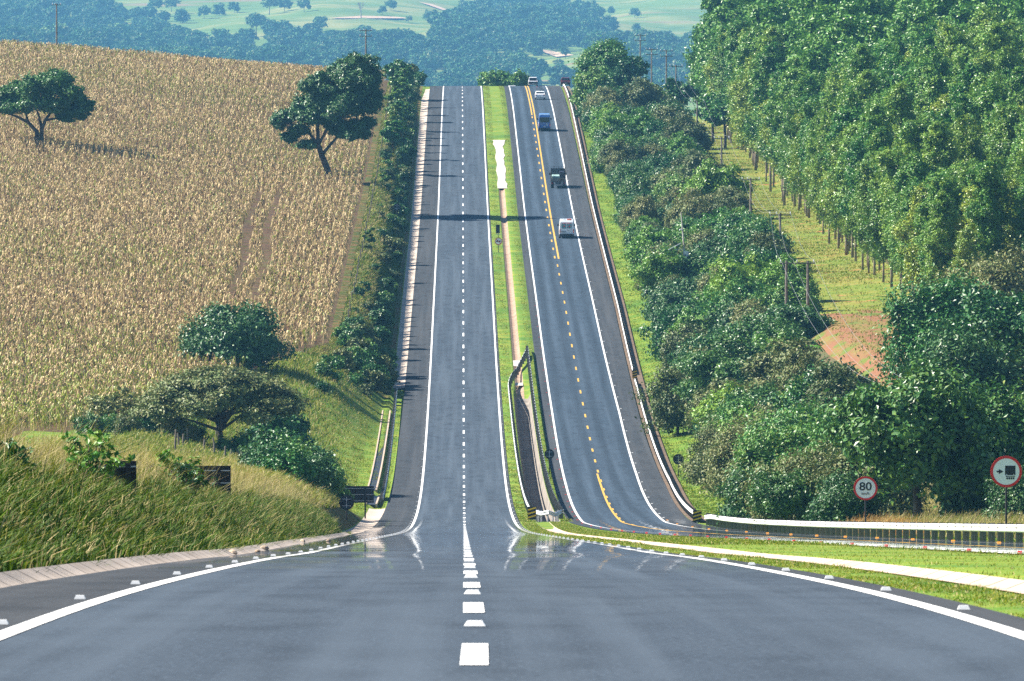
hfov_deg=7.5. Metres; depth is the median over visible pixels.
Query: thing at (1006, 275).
thicket tree
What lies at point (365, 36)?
utility pole
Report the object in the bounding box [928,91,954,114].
eucalyptus
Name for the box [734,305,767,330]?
belt tree
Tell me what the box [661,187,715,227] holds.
belt tree
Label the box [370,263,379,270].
verge shrub
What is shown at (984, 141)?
eucalyptus
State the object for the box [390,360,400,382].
verge shrub
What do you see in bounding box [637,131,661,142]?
belt tree
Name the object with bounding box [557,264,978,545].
road marking yellow dashes
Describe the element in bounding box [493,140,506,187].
median concrete patch
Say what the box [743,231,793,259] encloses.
belt tree
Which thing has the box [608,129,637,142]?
belt tree
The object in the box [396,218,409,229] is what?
verge shrub
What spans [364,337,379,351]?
verge shrub
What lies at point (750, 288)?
belt tree
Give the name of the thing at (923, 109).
eucalyptus
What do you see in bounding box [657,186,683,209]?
belt tree
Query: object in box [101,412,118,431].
undergrowth bush
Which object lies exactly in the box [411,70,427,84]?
verge shrub
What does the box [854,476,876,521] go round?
road sign
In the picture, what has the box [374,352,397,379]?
verge shrub
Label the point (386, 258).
verge shrub
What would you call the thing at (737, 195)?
belt tree
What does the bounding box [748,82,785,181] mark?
eucalyptus
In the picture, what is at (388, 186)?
verge shrub
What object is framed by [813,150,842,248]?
eucalyptus
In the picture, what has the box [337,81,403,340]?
bank grass
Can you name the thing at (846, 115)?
eucalyptus
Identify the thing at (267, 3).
hill tree
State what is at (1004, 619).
road median shoulder
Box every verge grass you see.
[345,377,401,514]
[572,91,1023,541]
[869,484,1023,537]
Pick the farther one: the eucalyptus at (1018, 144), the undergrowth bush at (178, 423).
the eucalyptus at (1018, 144)
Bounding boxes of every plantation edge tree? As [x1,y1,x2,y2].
[691,91,719,141]
[700,99,732,147]
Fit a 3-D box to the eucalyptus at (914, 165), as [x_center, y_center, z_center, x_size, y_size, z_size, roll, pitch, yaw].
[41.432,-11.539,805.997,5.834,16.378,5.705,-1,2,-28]
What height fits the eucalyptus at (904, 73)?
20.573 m
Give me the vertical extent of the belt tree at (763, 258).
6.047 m
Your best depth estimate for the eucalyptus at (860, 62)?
1011.41 m
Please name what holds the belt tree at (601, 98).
on the ground at (678, 18)
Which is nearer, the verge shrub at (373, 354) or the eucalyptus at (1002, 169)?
the verge shrub at (373, 354)
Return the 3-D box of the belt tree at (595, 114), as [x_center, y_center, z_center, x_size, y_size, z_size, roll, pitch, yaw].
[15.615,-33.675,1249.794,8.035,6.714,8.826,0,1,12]
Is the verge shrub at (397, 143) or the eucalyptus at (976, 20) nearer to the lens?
the eucalyptus at (976, 20)
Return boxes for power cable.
[671,69,883,384]
[674,64,878,377]
[682,65,899,376]
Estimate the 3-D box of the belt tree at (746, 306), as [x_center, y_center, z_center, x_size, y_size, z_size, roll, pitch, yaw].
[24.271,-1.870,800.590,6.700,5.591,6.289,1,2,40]
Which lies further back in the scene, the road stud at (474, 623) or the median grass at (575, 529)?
the median grass at (575, 529)
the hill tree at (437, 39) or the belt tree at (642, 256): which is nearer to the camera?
the belt tree at (642, 256)
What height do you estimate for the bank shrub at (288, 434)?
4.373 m
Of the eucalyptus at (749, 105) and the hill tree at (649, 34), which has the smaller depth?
the eucalyptus at (749, 105)
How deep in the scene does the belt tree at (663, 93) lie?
1384.45 m
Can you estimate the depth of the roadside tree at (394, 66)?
1382.51 m
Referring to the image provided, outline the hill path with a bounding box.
[421,2,571,56]
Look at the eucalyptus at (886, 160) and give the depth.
828.34 m
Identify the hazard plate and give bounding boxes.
[528,507,535,519]
[632,370,636,379]
[693,510,701,522]
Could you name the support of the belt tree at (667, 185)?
on the ground at (678, 18)
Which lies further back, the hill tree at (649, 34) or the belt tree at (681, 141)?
the hill tree at (649, 34)
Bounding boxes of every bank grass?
[0,445,352,572]
[83,446,357,510]
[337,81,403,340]
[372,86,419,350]
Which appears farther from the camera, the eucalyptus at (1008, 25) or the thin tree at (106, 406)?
the eucalyptus at (1008, 25)
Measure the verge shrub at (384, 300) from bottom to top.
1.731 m
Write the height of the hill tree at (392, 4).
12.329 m
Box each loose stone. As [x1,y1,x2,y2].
[229,549,237,554]
[260,545,268,549]
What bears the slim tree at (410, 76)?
on the ground at (678, 18)
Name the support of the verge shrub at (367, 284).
on the ground at (678, 18)
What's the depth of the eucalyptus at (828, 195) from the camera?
914.62 m
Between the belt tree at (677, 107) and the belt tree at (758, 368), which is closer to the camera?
the belt tree at (758, 368)
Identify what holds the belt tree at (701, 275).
on the ground at (678, 18)
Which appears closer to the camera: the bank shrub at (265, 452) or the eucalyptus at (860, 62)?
the bank shrub at (265, 452)
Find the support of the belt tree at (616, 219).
on the ground at (678, 18)
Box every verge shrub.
[313,361,334,376]
[314,381,330,391]
[320,351,345,369]
[326,371,344,380]
[330,347,356,369]
[331,322,351,337]
[334,334,353,346]
[337,313,365,327]
[338,326,364,340]
[345,336,370,349]
[347,343,371,360]
[347,370,366,383]
[348,359,362,372]
[350,320,381,346]
[352,286,366,296]
[353,356,374,366]
[358,280,370,289]
[359,362,389,382]
[360,383,372,395]
[361,299,376,312]
[363,242,372,249]
[363,347,385,364]
[363,368,389,390]
[364,306,395,327]
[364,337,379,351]
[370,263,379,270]
[373,301,385,308]
[373,325,392,343]
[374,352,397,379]
[376,209,384,218]
[376,346,398,366]
[377,228,389,237]
[377,251,393,263]
[377,291,394,302]
[378,148,393,157]
[378,277,395,289]
[379,296,392,306]
[380,150,390,160]
[380,167,396,179]
[381,137,402,148]
[381,159,393,166]
[382,182,391,189]
[383,141,392,149]
[383,377,395,389]
[384,213,401,222]
[385,235,407,253]
[385,248,393,254]
[388,203,396,212]
[389,269,400,280]
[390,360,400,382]
[391,282,398,289]
[392,186,403,194]
[392,251,402,260]
[393,203,410,215]
[394,149,409,161]
[396,156,403,162]
[396,195,407,205]
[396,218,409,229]
[398,144,417,156]
[398,165,415,179]
[398,181,408,189]
[399,171,409,179]
[401,127,409,135]
[404,94,414,102]
[404,100,413,110]
[405,124,417,132]
[406,114,412,120]
[408,128,414,136]
[409,89,416,99]
[410,63,418,72]
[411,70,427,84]
[413,90,421,98]
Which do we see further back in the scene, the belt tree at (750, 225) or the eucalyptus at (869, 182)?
the belt tree at (750, 225)
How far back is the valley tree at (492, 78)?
1637.17 m
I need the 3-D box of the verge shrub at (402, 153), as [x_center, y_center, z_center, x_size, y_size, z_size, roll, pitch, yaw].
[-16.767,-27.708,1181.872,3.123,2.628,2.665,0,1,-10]
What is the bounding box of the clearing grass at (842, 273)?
[703,127,911,379]
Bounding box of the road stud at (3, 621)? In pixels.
[0,620,8,623]
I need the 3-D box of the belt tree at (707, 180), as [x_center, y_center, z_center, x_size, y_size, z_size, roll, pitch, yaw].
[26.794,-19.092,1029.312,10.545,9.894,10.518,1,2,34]
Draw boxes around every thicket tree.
[678,410,727,485]
[695,406,758,497]
[710,460,763,523]
[721,395,826,483]
[722,399,820,518]
[735,384,832,470]
[735,436,839,521]
[743,464,816,519]
[775,398,848,468]
[796,443,935,519]
[802,464,889,522]
[866,251,989,383]
[889,315,1023,402]
[931,235,1023,298]
[934,471,1001,518]
[936,276,1023,367]
[976,465,1023,522]
[988,377,1023,478]
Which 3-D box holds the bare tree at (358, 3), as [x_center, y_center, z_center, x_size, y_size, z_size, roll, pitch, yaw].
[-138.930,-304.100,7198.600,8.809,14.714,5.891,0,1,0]
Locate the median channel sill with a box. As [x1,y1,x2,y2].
[513,360,519,365]
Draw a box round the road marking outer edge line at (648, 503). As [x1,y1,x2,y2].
[545,86,1012,543]
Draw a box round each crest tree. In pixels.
[567,66,616,105]
[568,35,634,81]
[605,53,658,90]
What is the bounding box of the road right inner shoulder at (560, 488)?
[503,86,1023,553]
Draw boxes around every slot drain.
[366,495,379,506]
[368,410,390,491]
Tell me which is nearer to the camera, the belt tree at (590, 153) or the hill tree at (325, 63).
the belt tree at (590, 153)
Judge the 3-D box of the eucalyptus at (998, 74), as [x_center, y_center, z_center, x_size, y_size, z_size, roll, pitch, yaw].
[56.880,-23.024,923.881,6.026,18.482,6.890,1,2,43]
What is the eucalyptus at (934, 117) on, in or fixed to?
on the ground at (678, 18)
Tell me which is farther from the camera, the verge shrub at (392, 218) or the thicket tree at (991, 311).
the verge shrub at (392, 218)
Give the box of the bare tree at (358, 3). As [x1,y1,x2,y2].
[357,2,363,17]
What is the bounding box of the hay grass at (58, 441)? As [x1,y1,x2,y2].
[3,434,164,456]
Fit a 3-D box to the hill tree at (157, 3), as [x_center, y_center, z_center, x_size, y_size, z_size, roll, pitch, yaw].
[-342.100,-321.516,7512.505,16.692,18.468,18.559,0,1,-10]
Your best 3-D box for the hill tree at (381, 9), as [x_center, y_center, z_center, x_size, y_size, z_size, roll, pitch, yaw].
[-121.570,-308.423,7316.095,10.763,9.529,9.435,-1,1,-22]
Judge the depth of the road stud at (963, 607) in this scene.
63.04 m
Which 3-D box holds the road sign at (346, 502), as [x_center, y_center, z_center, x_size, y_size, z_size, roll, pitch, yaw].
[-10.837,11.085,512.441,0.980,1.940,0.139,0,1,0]
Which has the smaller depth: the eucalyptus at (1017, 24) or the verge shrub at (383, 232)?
the verge shrub at (383, 232)
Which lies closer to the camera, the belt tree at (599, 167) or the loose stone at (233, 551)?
the loose stone at (233, 551)
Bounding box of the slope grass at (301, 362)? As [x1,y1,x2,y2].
[93,328,372,485]
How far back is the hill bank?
7213.79 m
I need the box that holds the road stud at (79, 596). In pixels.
[74,595,85,598]
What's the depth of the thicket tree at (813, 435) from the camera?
504.70 m
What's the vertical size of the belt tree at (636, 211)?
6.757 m
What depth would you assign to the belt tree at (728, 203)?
998.21 m
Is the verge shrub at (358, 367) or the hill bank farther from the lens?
the hill bank
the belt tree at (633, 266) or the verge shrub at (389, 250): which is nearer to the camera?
the belt tree at (633, 266)
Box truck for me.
[549,166,566,187]
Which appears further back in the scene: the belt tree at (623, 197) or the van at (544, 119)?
the van at (544, 119)
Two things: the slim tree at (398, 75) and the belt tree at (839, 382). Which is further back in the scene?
the slim tree at (398, 75)
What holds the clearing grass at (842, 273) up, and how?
on the ground at (678, 18)
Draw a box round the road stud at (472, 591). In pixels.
[464,590,480,593]
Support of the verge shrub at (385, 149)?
on the ground at (678, 18)
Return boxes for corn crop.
[0,39,386,434]
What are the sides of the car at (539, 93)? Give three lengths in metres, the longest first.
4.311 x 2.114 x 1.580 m
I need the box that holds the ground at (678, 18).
[0,0,1023,617]
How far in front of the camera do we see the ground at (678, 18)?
913.42 m
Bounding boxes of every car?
[527,77,537,85]
[534,90,545,98]
[560,77,570,85]
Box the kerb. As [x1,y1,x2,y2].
[562,86,692,520]
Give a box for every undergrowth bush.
[67,412,108,433]
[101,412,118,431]
[111,413,143,434]
[137,414,161,432]
[155,413,202,440]
[184,417,210,441]
[212,428,255,455]
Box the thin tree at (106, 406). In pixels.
[80,385,145,418]
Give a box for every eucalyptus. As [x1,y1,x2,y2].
[698,30,729,139]
[703,49,723,132]
[706,31,731,143]
[707,22,729,137]
[714,23,736,134]
[718,13,750,149]
[723,36,745,121]
[724,52,756,170]
[725,82,746,151]
[726,68,754,165]
[727,27,764,167]
[727,43,741,115]
[728,43,750,157]
[730,25,752,153]
[731,31,763,164]
[739,41,784,191]
[743,98,767,172]
[745,113,774,182]
[747,25,788,166]
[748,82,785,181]
[750,79,766,181]
[753,87,774,186]
[757,62,791,204]
[757,78,782,201]
[764,146,787,195]
[765,61,810,206]
[768,56,801,201]
[771,80,801,207]
[775,125,802,209]
[777,74,818,161]
[777,86,819,215]
[777,113,804,212]
[781,99,809,217]
[786,114,805,211]
[790,91,831,219]
[798,67,839,93]
[798,106,830,227]
[799,94,830,223]
[803,123,836,243]
[803,139,823,233]
[804,91,844,239]
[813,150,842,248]
[815,102,864,252]
[815,131,848,254]
[816,132,842,242]
[820,66,847,94]
[820,123,860,257]
[823,88,864,247]
[824,83,840,98]
[828,120,861,261]
[835,44,880,97]
[836,45,858,72]
[837,77,847,94]
[837,134,870,269]
[837,151,878,274]
[840,43,872,72]
[843,122,873,265]
[846,102,894,262]
[847,71,875,99]
[847,151,875,272]
[849,69,882,103]
[854,126,893,269]
[856,176,887,281]
[860,142,898,232]
[860,152,899,287]
[863,86,889,113]
[863,97,905,113]
[865,162,885,198]
[868,42,898,68]
[869,143,926,289]
[870,34,908,60]
[870,49,908,79]
[872,86,910,123]
[874,63,900,90]
[875,54,911,72]
[875,92,884,99]
[880,80,916,128]
[881,175,911,296]
[881,191,904,302]
[887,64,916,88]
[887,150,929,293]
[887,195,913,301]
[888,35,909,57]
[889,124,900,145]
[890,182,929,290]
[891,137,901,149]
[894,59,917,76]
[894,114,929,159]
[894,175,924,290]
[902,59,940,112]
[903,44,912,67]
[907,166,957,244]
[909,31,939,67]
[909,45,934,66]
[909,169,968,274]
[910,198,960,285]
[911,66,949,121]
[916,106,929,120]
[917,48,953,82]
[917,120,962,175]
[919,191,960,285]
[920,108,948,127]
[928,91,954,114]
[930,54,955,70]
[931,20,948,42]
[933,23,970,61]
[936,108,953,123]
[941,113,984,160]
[943,75,957,93]
[944,75,962,95]
[945,68,953,82]
[946,163,962,176]
[947,75,963,101]
[947,92,983,155]
[948,61,991,106]
[948,223,984,279]
[949,46,987,78]
[950,44,971,66]
[950,130,986,164]
[950,160,977,188]
[951,166,1001,267]
[952,24,969,37]
[953,159,981,189]
[955,194,967,266]
[958,31,970,42]
[958,166,975,189]
[962,159,1017,261]
[963,3,1004,32]
[963,20,1000,40]
[963,49,997,79]
[964,73,1009,102]
[965,30,985,55]
[966,156,977,165]
[972,80,1013,140]
[974,19,989,34]
[974,22,1020,74]
[978,160,1007,172]
[979,126,988,160]
[980,99,1022,159]
[980,100,1023,159]
[980,177,1022,268]
[982,28,1023,52]
[982,67,1008,87]
[983,105,1021,169]
[986,153,1004,171]
[987,44,1023,75]
[989,19,1023,36]
[997,68,1015,80]
[999,151,1023,181]
[1002,175,1023,266]
[1003,66,1023,108]
[1003,115,1023,168]
[1009,125,1023,169]
[1010,136,1022,169]
[1011,16,1023,28]
[1011,174,1023,205]
[1012,87,1023,109]
[1016,48,1023,65]
[1016,138,1023,160]
[1018,166,1023,190]
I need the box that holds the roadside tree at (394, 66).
[382,59,415,79]
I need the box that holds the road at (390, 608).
[0,86,1023,680]
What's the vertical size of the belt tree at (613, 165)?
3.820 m
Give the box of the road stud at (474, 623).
[464,620,485,625]
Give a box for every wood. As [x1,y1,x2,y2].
[0,0,695,90]
[682,0,1023,106]
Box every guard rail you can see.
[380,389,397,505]
[508,348,532,512]
[526,346,562,518]
[533,509,561,521]
[563,83,634,369]
[635,378,698,522]
[704,513,1023,541]
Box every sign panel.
[98,461,135,495]
[153,466,230,496]
[344,486,373,518]
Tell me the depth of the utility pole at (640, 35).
1638.75 m
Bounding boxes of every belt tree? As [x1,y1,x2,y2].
[572,82,628,118]
[579,99,624,131]
[581,85,622,115]
[584,68,612,82]
[585,94,623,115]
[585,109,619,131]
[586,110,634,141]
[586,135,608,157]
[587,135,641,172]
[588,101,626,121]
[592,122,640,144]
[593,131,638,155]
[595,139,643,164]
[602,150,627,172]
[602,161,621,177]
[605,156,652,186]
[606,169,616,189]
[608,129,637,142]
[610,160,650,195]
[611,167,653,211]
[611,210,621,227]
[614,197,638,218]
[615,190,631,209]
[616,195,664,230]
[618,76,669,106]
[618,186,657,210]
[618,195,663,232]
[619,101,642,117]
[619,106,656,137]
[619,225,682,264]
[622,222,664,251]
[623,102,647,111]
[624,216,661,238]
[625,246,686,291]
[626,260,636,271]
[629,216,662,227]
[631,224,673,232]
[632,218,665,234]
[633,237,682,286]
[633,279,642,291]
[634,294,713,361]
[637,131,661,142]
[637,135,659,149]
[637,141,674,158]
[637,153,650,163]
[638,243,679,263]
[639,115,674,138]
[639,272,700,320]
[642,100,654,108]
[643,96,695,121]
[643,148,677,168]
[643,285,697,320]
[646,167,680,190]
[647,163,677,178]
[647,303,674,339]
[649,101,699,123]
[650,83,672,97]
[650,128,708,153]
[650,169,685,202]
[652,113,713,152]
[655,242,693,256]
[655,274,684,290]
[656,318,710,373]
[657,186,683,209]
[657,201,673,228]
[657,306,716,347]
[659,130,704,155]
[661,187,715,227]
[662,92,688,108]
[662,134,702,151]
[663,324,724,370]
[665,247,717,279]
[666,195,713,229]
[666,342,713,396]
[669,148,720,168]
[670,214,710,242]
[671,158,756,201]
[672,212,701,229]
[673,152,734,188]
[673,332,706,365]
[674,165,700,188]
[675,148,711,155]
[677,225,714,252]
[679,222,708,247]
[679,378,743,427]
[684,381,745,430]
[688,282,711,309]
[690,269,709,281]
[690,417,701,437]
[691,263,721,299]
[692,233,730,254]
[693,375,780,437]
[695,267,723,303]
[696,271,772,321]
[698,257,715,276]
[700,206,736,235]
[703,293,765,334]
[706,185,755,212]
[706,196,739,215]
[706,251,770,296]
[706,394,760,425]
[707,214,798,266]
[711,399,783,439]
[712,207,777,238]
[713,317,738,336]
[714,409,769,431]
[716,206,760,230]
[718,308,823,349]
[726,214,793,252]
[727,295,767,323]
[728,241,793,266]
[732,355,750,386]
[733,336,824,394]
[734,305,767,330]
[739,404,779,424]
[741,251,771,266]
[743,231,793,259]
[746,314,824,360]
[746,328,794,350]
[753,252,816,295]
[753,269,824,312]
[754,390,786,407]
[756,299,839,338]
[761,355,880,417]
[770,346,834,397]
[770,375,803,410]
[791,361,883,409]
[815,401,841,424]
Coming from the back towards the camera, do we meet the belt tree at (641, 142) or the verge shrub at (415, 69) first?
the verge shrub at (415, 69)
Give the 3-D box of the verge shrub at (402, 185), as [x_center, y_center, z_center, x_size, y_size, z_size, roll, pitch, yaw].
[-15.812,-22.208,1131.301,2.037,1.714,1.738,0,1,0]
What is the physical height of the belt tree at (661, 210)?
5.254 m
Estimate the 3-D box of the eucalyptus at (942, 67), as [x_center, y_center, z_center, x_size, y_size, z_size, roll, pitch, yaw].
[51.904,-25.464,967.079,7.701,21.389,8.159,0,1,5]
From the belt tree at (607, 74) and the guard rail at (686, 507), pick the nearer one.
the guard rail at (686, 507)
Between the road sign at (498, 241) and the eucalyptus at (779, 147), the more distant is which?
the eucalyptus at (779, 147)
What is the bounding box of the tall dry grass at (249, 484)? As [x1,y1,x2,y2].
[0,429,318,541]
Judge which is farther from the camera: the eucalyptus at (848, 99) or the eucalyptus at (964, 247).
the eucalyptus at (848, 99)
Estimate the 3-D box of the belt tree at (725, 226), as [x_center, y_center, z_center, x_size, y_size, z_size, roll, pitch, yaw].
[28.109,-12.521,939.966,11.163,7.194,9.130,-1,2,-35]
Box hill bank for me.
[334,16,404,17]
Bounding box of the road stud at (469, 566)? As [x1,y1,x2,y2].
[464,565,475,567]
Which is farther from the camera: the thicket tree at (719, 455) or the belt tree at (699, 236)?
the belt tree at (699, 236)
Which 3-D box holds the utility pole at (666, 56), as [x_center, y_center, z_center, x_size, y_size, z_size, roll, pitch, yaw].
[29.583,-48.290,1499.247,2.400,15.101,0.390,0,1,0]
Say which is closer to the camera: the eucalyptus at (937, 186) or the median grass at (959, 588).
the median grass at (959, 588)
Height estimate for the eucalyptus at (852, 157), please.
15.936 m
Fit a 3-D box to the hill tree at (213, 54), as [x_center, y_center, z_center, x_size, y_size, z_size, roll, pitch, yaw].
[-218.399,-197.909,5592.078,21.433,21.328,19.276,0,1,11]
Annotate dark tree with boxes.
[628,360,697,434]
[670,330,772,407]
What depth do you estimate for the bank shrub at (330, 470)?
500.53 m
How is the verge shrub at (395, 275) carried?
on the ground at (678, 18)
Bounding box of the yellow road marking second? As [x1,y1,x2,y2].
[525,86,531,114]
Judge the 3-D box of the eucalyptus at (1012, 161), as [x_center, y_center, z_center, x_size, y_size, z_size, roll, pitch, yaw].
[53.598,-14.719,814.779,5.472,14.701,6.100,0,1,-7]
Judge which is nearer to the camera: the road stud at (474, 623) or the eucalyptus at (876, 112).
the road stud at (474, 623)
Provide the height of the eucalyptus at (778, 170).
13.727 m
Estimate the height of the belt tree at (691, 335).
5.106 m
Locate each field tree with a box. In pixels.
[0,66,96,150]
[173,298,300,370]
[268,50,386,181]
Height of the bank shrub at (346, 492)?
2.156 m
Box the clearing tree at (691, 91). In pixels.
[662,76,701,105]
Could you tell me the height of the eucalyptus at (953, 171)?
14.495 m
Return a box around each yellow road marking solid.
[527,86,559,258]
[597,474,1020,547]
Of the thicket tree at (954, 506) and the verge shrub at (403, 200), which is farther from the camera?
the verge shrub at (403, 200)
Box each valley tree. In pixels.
[476,68,509,85]
[496,69,513,80]
[508,68,529,85]
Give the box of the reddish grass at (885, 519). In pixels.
[839,511,935,536]
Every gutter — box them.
[536,522,1023,594]
[566,86,705,520]
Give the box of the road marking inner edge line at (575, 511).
[509,86,1015,551]
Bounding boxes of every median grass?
[483,86,572,521]
[522,521,855,545]
[616,543,1023,617]
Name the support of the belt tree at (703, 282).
on the ground at (678, 18)
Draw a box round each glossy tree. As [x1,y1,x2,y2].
[812,350,1013,519]
[927,367,1023,494]
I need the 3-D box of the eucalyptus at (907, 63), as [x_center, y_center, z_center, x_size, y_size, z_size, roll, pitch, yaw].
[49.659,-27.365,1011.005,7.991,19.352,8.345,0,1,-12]
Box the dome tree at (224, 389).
[119,362,316,442]
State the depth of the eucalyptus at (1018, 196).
737.71 m
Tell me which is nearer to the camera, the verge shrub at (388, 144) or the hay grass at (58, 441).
the hay grass at (58, 441)
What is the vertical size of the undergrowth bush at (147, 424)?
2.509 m
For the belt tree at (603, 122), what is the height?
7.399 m
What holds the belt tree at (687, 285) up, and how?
on the ground at (678, 18)
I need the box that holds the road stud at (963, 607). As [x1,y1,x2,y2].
[957,605,969,609]
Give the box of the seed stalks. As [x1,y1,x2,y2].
[0,395,324,505]
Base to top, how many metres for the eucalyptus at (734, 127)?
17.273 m
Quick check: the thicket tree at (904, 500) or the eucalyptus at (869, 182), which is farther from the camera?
the eucalyptus at (869, 182)
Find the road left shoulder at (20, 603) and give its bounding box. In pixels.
[0,86,442,630]
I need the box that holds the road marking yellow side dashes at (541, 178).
[531,116,555,257]
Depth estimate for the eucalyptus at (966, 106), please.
867.33 m
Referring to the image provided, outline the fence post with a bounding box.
[174,429,176,448]
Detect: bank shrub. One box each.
[234,437,280,464]
[243,436,295,468]
[244,422,325,457]
[255,440,320,484]
[271,425,307,445]
[274,433,316,457]
[283,445,330,488]
[301,439,341,489]
[301,440,350,486]
[323,456,348,493]
[333,488,354,501]
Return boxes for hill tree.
[0,1,16,8]
[40,25,49,31]
[55,22,71,32]
[101,36,115,44]
[107,23,128,30]
[141,4,157,13]
[147,0,163,14]
[163,0,180,11]
[176,46,197,52]
[197,5,211,15]
[202,49,219,58]
[207,28,229,39]
[209,46,227,53]
[211,3,226,14]
[217,47,230,53]
[220,55,240,61]
[227,1,240,12]
[244,43,256,48]
[245,12,266,35]
[260,0,278,14]
[263,35,283,45]
[276,0,292,11]
[297,0,310,8]
[312,16,329,27]
[320,59,330,65]
[351,26,372,31]
[377,6,387,14]
[384,0,396,8]
[402,28,415,34]
[405,15,412,22]
[416,54,440,69]
[421,50,436,57]
[422,9,431,18]
[424,35,441,44]
[425,9,449,24]
[480,55,492,63]
[504,5,518,12]
[507,42,520,51]
[507,52,528,60]
[552,19,571,32]
[552,58,564,65]
[559,46,570,55]
[588,4,606,13]
[601,14,619,30]
[607,6,614,12]
[627,27,646,39]
[628,8,641,17]
[628,30,654,42]
[631,23,640,29]
[633,51,647,58]
[660,61,671,73]
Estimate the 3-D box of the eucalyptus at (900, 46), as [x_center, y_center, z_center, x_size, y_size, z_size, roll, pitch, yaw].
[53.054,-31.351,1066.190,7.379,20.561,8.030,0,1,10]
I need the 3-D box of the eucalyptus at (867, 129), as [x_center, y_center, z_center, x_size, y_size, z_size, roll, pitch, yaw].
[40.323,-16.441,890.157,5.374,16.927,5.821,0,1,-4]
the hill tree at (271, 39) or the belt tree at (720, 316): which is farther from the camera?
the hill tree at (271, 39)
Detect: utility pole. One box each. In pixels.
[52,3,60,44]
[360,29,371,53]
[635,34,645,77]
[646,48,657,83]
[660,49,672,82]
[669,64,682,87]
[690,100,697,123]
[714,136,729,165]
[741,177,759,213]
[769,212,790,240]
[779,260,814,306]
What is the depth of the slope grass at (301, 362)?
719.65 m
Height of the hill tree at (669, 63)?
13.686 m
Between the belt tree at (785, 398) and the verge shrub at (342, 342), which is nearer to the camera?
the belt tree at (785, 398)
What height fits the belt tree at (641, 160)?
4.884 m
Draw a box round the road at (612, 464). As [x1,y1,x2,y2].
[510,86,1023,551]
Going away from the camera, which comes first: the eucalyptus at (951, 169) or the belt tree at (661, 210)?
the eucalyptus at (951, 169)
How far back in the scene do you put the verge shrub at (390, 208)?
1062.75 m
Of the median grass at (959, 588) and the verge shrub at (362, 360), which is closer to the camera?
the median grass at (959, 588)
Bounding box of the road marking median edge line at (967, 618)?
[481,86,1023,639]
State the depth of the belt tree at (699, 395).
706.37 m
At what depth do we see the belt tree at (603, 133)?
1226.47 m
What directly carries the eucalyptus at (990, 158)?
on the ground at (678, 18)
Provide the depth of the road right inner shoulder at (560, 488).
825.78 m
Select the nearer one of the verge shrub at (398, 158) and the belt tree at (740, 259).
the belt tree at (740, 259)
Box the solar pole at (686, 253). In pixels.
[668,212,688,269]
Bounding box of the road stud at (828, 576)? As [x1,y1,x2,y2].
[825,575,833,578]
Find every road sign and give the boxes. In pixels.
[339,495,353,519]
[393,203,400,210]
[495,225,501,251]
[544,449,553,473]
[673,454,682,476]
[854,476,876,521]
[990,456,1021,540]
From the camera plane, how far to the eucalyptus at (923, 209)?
752.29 m
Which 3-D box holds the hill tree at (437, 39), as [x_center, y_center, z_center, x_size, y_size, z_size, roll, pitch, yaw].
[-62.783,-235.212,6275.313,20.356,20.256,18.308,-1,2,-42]
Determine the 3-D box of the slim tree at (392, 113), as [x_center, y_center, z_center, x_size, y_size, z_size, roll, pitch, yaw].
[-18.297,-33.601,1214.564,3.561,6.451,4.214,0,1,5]
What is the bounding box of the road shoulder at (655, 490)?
[546,86,1023,543]
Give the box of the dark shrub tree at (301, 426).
[241,413,314,447]
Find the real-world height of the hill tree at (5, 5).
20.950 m
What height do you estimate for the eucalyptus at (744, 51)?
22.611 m
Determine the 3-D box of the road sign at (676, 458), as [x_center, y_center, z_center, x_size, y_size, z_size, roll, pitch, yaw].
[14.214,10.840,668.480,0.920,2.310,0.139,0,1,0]
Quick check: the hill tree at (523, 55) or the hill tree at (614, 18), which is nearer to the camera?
the hill tree at (523, 55)
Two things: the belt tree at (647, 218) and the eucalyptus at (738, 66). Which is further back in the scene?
the eucalyptus at (738, 66)
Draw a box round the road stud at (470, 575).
[464,574,477,577]
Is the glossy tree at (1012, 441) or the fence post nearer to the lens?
the glossy tree at (1012, 441)
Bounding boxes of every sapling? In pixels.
[0,438,40,473]
[61,425,119,479]
[61,428,135,480]
[154,449,203,486]
[168,462,217,496]
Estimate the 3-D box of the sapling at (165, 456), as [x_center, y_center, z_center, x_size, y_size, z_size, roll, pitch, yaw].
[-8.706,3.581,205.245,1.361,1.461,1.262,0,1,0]
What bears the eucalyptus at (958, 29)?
on the ground at (678, 18)
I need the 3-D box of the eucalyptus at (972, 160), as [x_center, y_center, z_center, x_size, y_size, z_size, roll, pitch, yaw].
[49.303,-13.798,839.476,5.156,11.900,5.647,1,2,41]
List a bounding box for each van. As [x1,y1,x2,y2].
[537,113,551,130]
[557,219,574,237]
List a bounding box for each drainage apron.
[0,532,349,587]
[342,508,384,533]
[393,89,429,387]
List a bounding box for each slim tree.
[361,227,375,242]
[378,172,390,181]
[379,120,406,153]
[383,103,405,131]
[384,76,407,100]
[386,100,407,117]
[391,73,407,86]
[391,76,412,94]
[394,66,413,84]
[397,99,410,115]
[399,68,413,82]
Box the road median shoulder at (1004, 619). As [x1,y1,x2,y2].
[482,87,1023,630]
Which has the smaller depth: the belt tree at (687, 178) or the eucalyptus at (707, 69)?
the belt tree at (687, 178)
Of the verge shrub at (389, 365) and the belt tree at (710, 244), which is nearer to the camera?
the verge shrub at (389, 365)
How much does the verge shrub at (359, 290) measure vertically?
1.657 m
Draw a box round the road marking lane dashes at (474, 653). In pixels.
[460,87,487,664]

